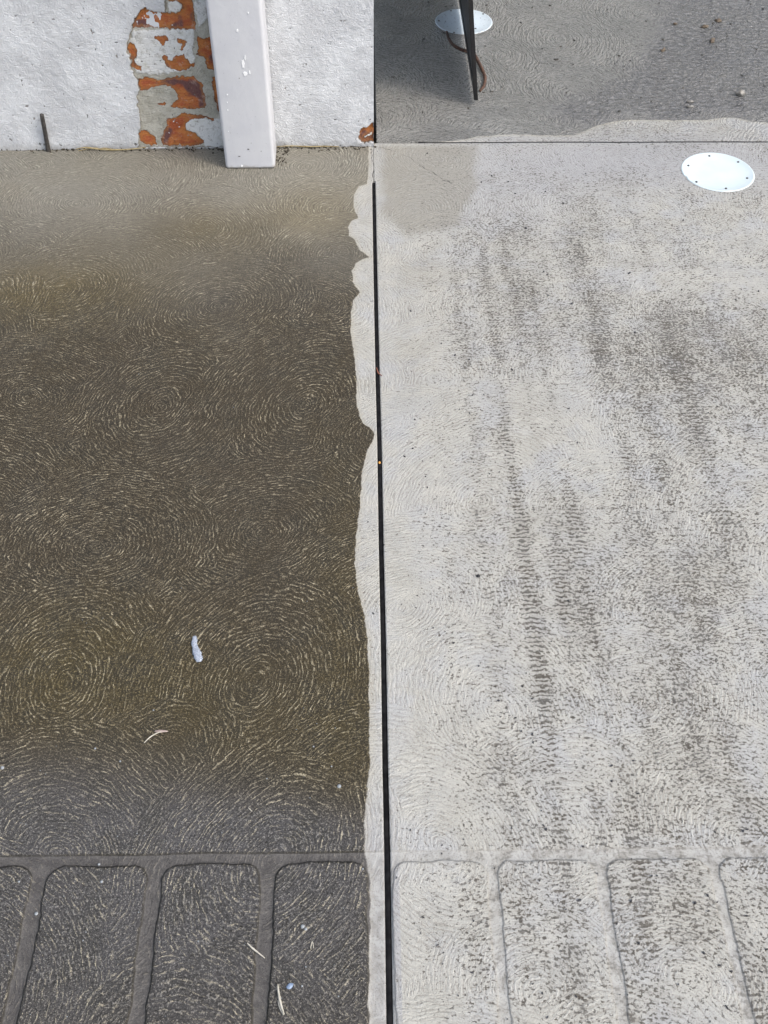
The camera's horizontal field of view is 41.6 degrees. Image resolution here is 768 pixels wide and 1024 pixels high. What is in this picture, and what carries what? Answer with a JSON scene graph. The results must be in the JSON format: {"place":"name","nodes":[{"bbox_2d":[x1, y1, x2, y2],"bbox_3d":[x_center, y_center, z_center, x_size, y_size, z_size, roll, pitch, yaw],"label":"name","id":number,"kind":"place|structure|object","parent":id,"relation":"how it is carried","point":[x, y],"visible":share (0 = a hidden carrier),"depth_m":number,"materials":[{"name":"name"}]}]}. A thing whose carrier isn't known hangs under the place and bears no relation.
{"place":"outdoors","nodes":[
{"label":"outdoors","id":0,"kind":"place"},
{"bbox_2d":[0,407,363,1016],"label":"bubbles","id":1,"kind":"object","parent":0,"point":[302,925],"visible":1,"depth_m":1.06,"materials":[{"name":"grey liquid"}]},
{"bbox_2d":[0,146,385,1023],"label":"path","id":2,"kind":"structure","parent":0,"point":[188,434],"depth_m":1.30,"materials":[{"name":"concrete"}]},
{"bbox_2d":[40,113,50,151],"bbox_3d":[-0.660,-0.735,1.969,0.011,0.092,0.022,-30,56,-24],"label":"iron pin","id":3,"kind":"object","parent":2,"relation":"on","point":[45,135],"visible":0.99,"depth_m":1.96,"materials":[{"name":"grey metal"}]},
{"bbox_2d":[77,147,145,150],"bbox_3d":[-0.539,-0.717,1.995,0.140,0.007,0.006,0,50,-1],"label":"straw","id":4,"kind":"object","parent":2,"relation":"on","point":[110,149],"visible":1,"depth_m":1.99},
{"bbox_2d":[0,0,373,150],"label":"wall","id":5,"kind":"structure","parent":2,"relation":"on","point":[120,74],"depth_m":1.89,"materials":[{"name":"white paint"}]},
{"bbox_2d":[206,0,276,167],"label":"downpipe","id":6,"kind":"object","parent":5,"relation":"attached to","point":[239,42],"visible":1,"depth_m":1.83,"materials":[{"name":"paint"}]},
{"bbox_2d":[1,146,377,164],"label":"dirt","id":7,"kind":"structure","parent":2,"relation":"on","point":[222,149],"depth_m":2.00,"materials":[{"name":"brown soil"}]},
{"bbox_2d":[191,636,202,661],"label":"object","id":8,"kind":"object","parent":2,"relation":"on","point":[197,653],"visible":1,"depth_m":1.24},
{"bbox_2d":[247,943,264,957],"bbox_3d":[-0.129,0.439,1.012,0.023,0.005,0.002,29,55,22],"label":"grass blade","id":9,"kind":"object","parent":2,"relation":"on","point":[255,950],"depth_m":1.01,"materials":[{"name":"plant"}]},
{"bbox_2d":[277,984,284,1013],"bbox_3d":[-0.100,0.474,0.983,0.009,0.003,0.028,0,50,-1],"label":"grass blade","id":10,"kind":"object","parent":2,"relation":"on","point":[279,998],"depth_m":0.98,"materials":[{"name":"plant"}]},
{"bbox_2d":[286,983,292,988],"bbox_3d":[-0.093,0.466,0.994,0.008,0.002,0.006,0,50,-1],"label":"plastic chip","id":11,"kind":"object","parent":2,"relation":"on","point":[289,986],"visible":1,"depth_m":0.99,"materials":[{"name":"white plastic"}]},
{"bbox_2d":[276,145,338,146],"bbox_3d":[-0.151,-0.727,2.009,0.125,0.002,0.005,0,50,-1],"label":"straw","id":12,"kind":"object","parent":2,"relation":"on","point":[307,146],"visible":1,"depth_m":2.01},
{"bbox_2d":[372,183,392,1023],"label":"joint strip","id":13,"kind":"object","parent":2,"relation":"on","point":[388,961],"visible":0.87,"depth_m":1.23,"materials":[{"name":"black plastic"}]},
{"bbox_2d":[374,69,375,142],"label":"ground","id":14,"kind":"structure","parent":0,"point":[374,112],"depth_m":2.24,"materials":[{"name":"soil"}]},
{"bbox_2d":[373,142,767,1023],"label":"pavement","id":15,"kind":"structure","parent":0,"point":[543,524],"depth_m":1.32,"materials":[{"name":"concrete"}]},
{"bbox_2d":[362,147,767,1021],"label":"grit","id":16,"kind":"object","parent":15,"relation":"on","point":[566,697],"visible":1,"depth_m":1.20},
{"bbox_2d":[419,141,767,142],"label":"joint sealant","id":17,"kind":"object","parent":15,"relation":"attached to","point":[594,142],"visible":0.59,"depth_m":2.03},
{"bbox_2d":[681,153,754,191],"bbox_3d":[0.648,-0.659,1.964,0.143,0.009,0.143,0,50,-1],"label":"drain cover","id":18,"kind":"object","parent":15,"relation":"in","point":[717,172],"visible":1,"depth_m":1.96,"materials":[{"name":"white plastic"}]},
{"bbox_2d":[374,0,767,142],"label":"driveway","id":19,"kind":"structure","parent":0,"point":[582,109],"depth_m":2.22,"materials":[{"name":"concrete"}]},
{"bbox_2d":[435,9,492,34],"bbox_3d":[0.188,-1.154,2.383,0.138,0.009,0.137,0,50,-1],"label":"drain cover","id":20,"kind":"object","parent":19,"relation":"on","point":[452,18],"visible":0.8,"depth_m":2.38,"materials":[{"name":"white plastic"}]},
{"bbox_2d":[446,31,486,91],"bbox_3d":[0.190,-1.006,2.248,0.042,0.008,0.285,-10,50,-9],"label":"bent rod","id":21,"kind":"object","parent":19,"relation":"on","point":[455,46],"visible":0.84,"depth_m":2.24,"materials":[{"name":"metal"}]},
{"bbox_2d":[459,0,477,99],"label":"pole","id":22,"kind":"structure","parent":19,"relation":"on","point":[467,11],"depth_m":2.09,"materials":[{"name":"black metal"}]},
{"bbox_2d":[391,0,765,114],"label":"debris","id":23,"kind":"object","parent":19,"relation":"on","point":[573,64],"visible":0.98,"depth_m":2.26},
{"bbox_2d":[735,89,745,96],"bbox_3d":[0.760,-0.894,2.157,0.022,0.015,0.015,0,50,-1],"label":"stone","id":24,"kind":"object","parent":19,"relation":"on","point":[740,92],"visible":1,"depth_m":2.15,"materials":[{"name":"white stone"}]}
]}

